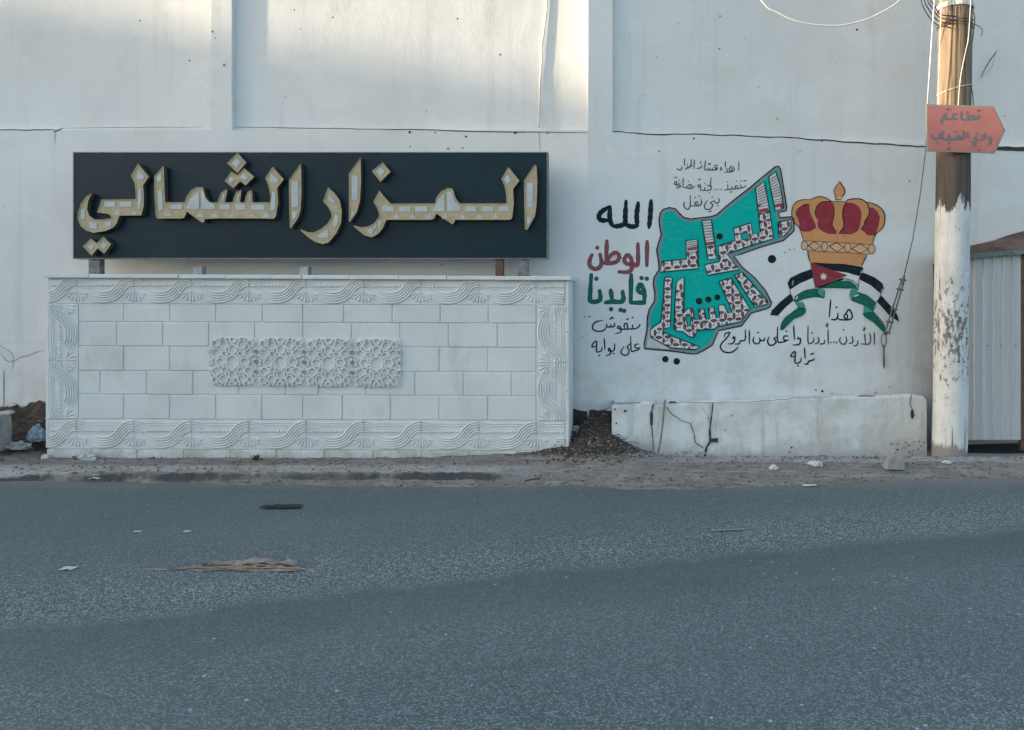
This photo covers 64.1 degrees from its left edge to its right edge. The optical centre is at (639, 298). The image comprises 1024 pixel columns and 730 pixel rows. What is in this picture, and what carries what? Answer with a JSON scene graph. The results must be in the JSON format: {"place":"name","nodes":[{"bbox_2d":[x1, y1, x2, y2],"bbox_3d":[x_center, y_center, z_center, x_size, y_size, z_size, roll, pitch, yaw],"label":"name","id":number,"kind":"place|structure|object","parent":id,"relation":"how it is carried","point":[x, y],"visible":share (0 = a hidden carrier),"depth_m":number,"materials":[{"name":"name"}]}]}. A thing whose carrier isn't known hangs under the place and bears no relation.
{"place":"outdoors","nodes":[
{"label":"outdoors","id":0,"kind":"place"},
{"bbox_2d":[0,478,1023,729],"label":"road","id":1,"kind":"structure","parent":0,"point":[778,592],"depth_m":4.38,"materials":[{"name":"grey asphalt"}]},
{"bbox_2d":[58,566,77,569],"bbox_3d":[-3.551,1.673,4.995,0.085,0.009,0.060,0,0,0],"label":"white scrap","id":2,"kind":"object","parent":1,"relation":"on","point":[69,567],"visible":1,"depth_m":5.00,"materials":[{"name":"paper"}]},
{"bbox_2d":[138,557,314,571],"bbox_3d":[-2.552,1.658,5.004,1.116,0.052,0.148,0,0,0],"label":"cardboard scrap","id":3,"kind":"object","parent":1,"relation":"on","point":[265,564],"visible":1,"depth_m":4.99,"materials":[{"name":"brown cardboard"}]},
{"bbox_2d":[260,504,302,507],"bbox_3d":[-2.886,1.671,6.476,0.327,0.015,0.100,0,0,0],"label":"flattened rag","id":4,"kind":"object","parent":1,"relation":"on","point":[285,506],"visible":1,"depth_m":6.47,"materials":[{"name":"black fabric"}]},
{"bbox_2d":[710,528,744,530],"bbox_3d":[0.640,1.677,5.833,0.265,0.004,0.022,0,0,-9],"label":"white scrap","id":5,"kind":"object","parent":1,"relation":"on","point":[728,529],"visible":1,"depth_m":5.83,"materials":[{"name":"grey paper"}]},
{"bbox_2d":[0,400,1023,489],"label":"pavement","id":6,"kind":"structure","parent":0,"point":[307,475],"depth_m":7.61,"materials":[{"name":"grey concrete"}]},
{"bbox_2d":[0,414,11,451],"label":"concrete block","id":7,"kind":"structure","parent":6,"relation":"on","point":[5,428],"depth_m":8.06,"materials":[{"name":"grey concrete"}]},
{"bbox_2d":[0,410,13,413],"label":"white lath","id":8,"kind":"object","parent":6,"relation":"on","point":[7,412],"visible":0.8,"depth_m":8.38,"materials":[{"name":"wood"}]},
{"bbox_2d":[4,440,31,449],"bbox_3d":[-6.263,1.470,8.084,0.281,0.083,0.122,0,0,6],"label":"pale rag","id":9,"kind":"object","parent":6,"relation":"on","point":[20,445],"visible":1,"depth_m":8.05,"materials":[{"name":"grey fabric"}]},
{"bbox_2d":[26,423,45,441],"bbox_3d":[-6.145,1.366,8.199,0.168,0.179,0.172,0,0,23],"label":"plastic bag","id":10,"kind":"object","parent":6,"relation":"on","point":[37,433],"visible":0.97,"depth_m":8.16,"materials":[{"name":"white plastic"}]},
{"bbox_2d":[41,454,51,458],"bbox_3d":[-5.967,1.585,8.074,0.102,0.044,0.068,0,0,0],"label":"crumpled paper","id":11,"kind":"object","parent":6,"relation":"on","point":[45,456],"visible":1,"depth_m":8.06,"materials":[{"name":"white paper"}]},
{"bbox_2d":[77,452,96,460],"bbox_3d":[-5.508,1.573,8.023,0.187,0.073,0.131,0,0,0],"label":"crumpled paper","id":12,"kind":"object","parent":6,"relation":"on","point":[87,456],"visible":1,"depth_m":7.99,"materials":[{"name":"white paper"}]},
{"bbox_2d":[251,453,260,460],"bbox_3d":[-3.803,1.567,7.962,0.108,0.074,0.085,0,0,25],"label":"weed","id":13,"kind":"object","parent":6,"relation":"on","point":[256,458],"visible":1,"depth_m":7.95,"materials":[{"name":"plant"}]},
{"bbox_2d":[43,274,575,457],"bbox_3d":[-3.340,0.744,8.337,5.296,1.983,0.566,0,0,0],"label":"stone monument","id":14,"kind":"object","parent":6,"relation":"on","point":[248,366],"visible":1,"depth_m":8.10,"materials":[{"name":"white stone"}]},
{"bbox_2d":[73,152,548,275],"bbox_3d":[-3.391,-0.866,8.301,4.883,1.281,0.198,0,0,0],"label":"signboard","id":15,"kind":"object","parent":14,"relation":"on","point":[311,206],"visible":1,"depth_m":8.27,"materials":[{"name":"metal"}]},
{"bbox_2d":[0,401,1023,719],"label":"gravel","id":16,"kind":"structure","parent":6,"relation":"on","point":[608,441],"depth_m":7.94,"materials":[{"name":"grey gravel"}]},
{"bbox_2d":[572,425,578,432],"bbox_3d":[-0.681,1.383,8.523,0.092,0.075,0.096,0,0,0],"label":"plastic bag","id":17,"kind":"object","parent":6,"relation":"on","point":[574,429],"visible":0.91,"depth_m":8.49,"materials":[{"name":"white plastic"}]},
{"bbox_2d":[657,400,665,454],"bbox_3d":[0.184,1.370,8.133,0.055,0.644,0.462,0,0,16],"label":"iron bar","id":18,"kind":"object","parent":6,"relation":"on","point":[661,427],"visible":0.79,"depth_m":8.27,"materials":[{"name":"metal"}]},
{"bbox_2d":[612,393,926,456],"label":"wall","id":19,"kind":"structure","parent":6,"relation":"on","point":[860,425],"depth_m":8.53,"materials":[{"name":"white concrete"}]},
{"bbox_2d":[769,465,778,469],"bbox_3d":[1.269,1.599,7.631,0.088,0.048,0.077,0,0,38],"label":"crumpled paper","id":20,"kind":"object","parent":6,"relation":"on","point":[773,467],"visible":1,"depth_m":7.61,"materials":[{"name":"white paper"}]},
{"bbox_2d":[806,461,822,466],"bbox_3d":[1.683,1.585,7.734,0.167,0.053,0.088,0,0,0],"label":"crumpled paper","id":21,"kind":"object","parent":6,"relation":"on","point":[815,463],"visible":1,"depth_m":7.71,"materials":[{"name":"white paper"}]},
{"bbox_2d":[882,454,904,469],"bbox_3d":[2.433,1.568,7.708,0.196,0.133,0.143,0,0,0],"label":"rough stone","id":22,"kind":"object","parent":6,"relation":"on","point":[894,462],"visible":1,"depth_m":7.65,"materials":[{"name":"beige stone"}]},
{"bbox_2d":[942,460,952,463],"bbox_3d":[2.998,1.593,7.842,0.106,0.029,0.068,0,0,18],"label":"crumpled paper","id":23,"kind":"object","parent":6,"relation":"on","point":[947,462],"visible":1,"depth_m":7.83,"materials":[{"name":"white paper"}]},
{"bbox_2d":[931,0,974,456],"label":"utility pole","id":24,"kind":"object","parent":6,"relation":"on","point":[951,313],"visible":0.9,"depth_m":8.31,"materials":[{"name":"wood"}]},
{"bbox_2d":[760,0,899,26],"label":"hanging cable","id":25,"kind":"object","parent":24,"relation":"attached to","point":[828,25],"visible":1,"depth_m":8.24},
{"bbox_2d":[920,0,950,27],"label":"drooping cable","id":26,"kind":"object","parent":24,"relation":"attached to","point":[930,18],"visible":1,"depth_m":8.29,"materials":[{"name":"black rubber"}]},
{"bbox_2d":[924,0,953,23],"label":"drooping cable","id":27,"kind":"object","parent":24,"relation":"attached to","point":[934,17],"visible":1,"depth_m":8.29,"materials":[{"name":"black rubber"}]},
{"bbox_2d":[938,0,941,103],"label":"vertical cable","id":28,"kind":"object","parent":24,"relation":"attached to","point":[939,50],"visible":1,"depth_m":8.26,"materials":[{"name":"white plastic"}]},
{"bbox_2d":[927,0,955,19],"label":"drooping cable","id":29,"kind":"object","parent":24,"relation":"attached to","point":[936,13],"visible":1,"depth_m":8.29,"materials":[{"name":"black rubber"}]},
{"bbox_2d":[930,0,955,16],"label":"drooping cable","id":30,"kind":"object","parent":24,"relation":"attached to","point":[942,14],"visible":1,"depth_m":8.29,"materials":[{"name":"black rubber"}]},
{"bbox_2d":[958,0,970,104],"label":"slanting cable","id":31,"kind":"object","parent":24,"relation":"attached to","point":[965,52],"visible":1,"depth_m":8.27,"materials":[{"name":"white plastic"}]},
{"bbox_2d":[926,104,1004,153],"bbox_3d":[3.342,-1.741,8.264,0.812,0.506,0.053,0,0,0],"label":"direction sign","id":32,"kind":"object","parent":24,"relation":"attached to","point":[964,129],"visible":1,"depth_m":8.24,"materials":[{"name":"metal"}]},
{"bbox_2d":[972,12,974,105],"bbox_3d":[3.496,-2.758,8.460,0.062,1.583,0.009,0,0,0],"label":"slack wire","id":33,"kind":"object","parent":24,"relation":"hanging from","point":[973,36],"visible":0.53,"depth_m":8.46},
{"bbox_2d":[933,231,1023,453],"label":"metal shed","id":34,"kind":"structure","parent":6,"relation":"on","point":[996,353],"depth_m":8.82,"materials":[{"name":"metal"}]},
{"label":"ground","id":35,"kind":"structure","parent":0,"visible":0},
{"bbox_2d":[0,0,587,426],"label":"boundary wall","id":36,"kind":"structure","parent":35,"relation":"on","point":[268,74],"depth_m":8.71,"materials":[{"name":"white paint"}]},
{"bbox_2d":[538,0,547,127],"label":"conduit","id":37,"kind":"object","parent":36,"relation":"attached to","point":[541,64],"visible":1,"depth_m":8.69,"materials":[{"name":"white plastic"}]},
{"bbox_2d":[582,0,1023,446],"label":"mural wall","id":38,"kind":"structure","parent":35,"relation":"on","point":[755,168],"depth_m":8.99,"materials":[{"name":"white paint"}]},
{"bbox_2d":[881,0,934,368],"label":"guy wire","id":39,"kind":"object","parent":38,"relation":"attached to","point":[902,282],"visible":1,"depth_m":8.83,"materials":[{"name":"metal"}]}
]}

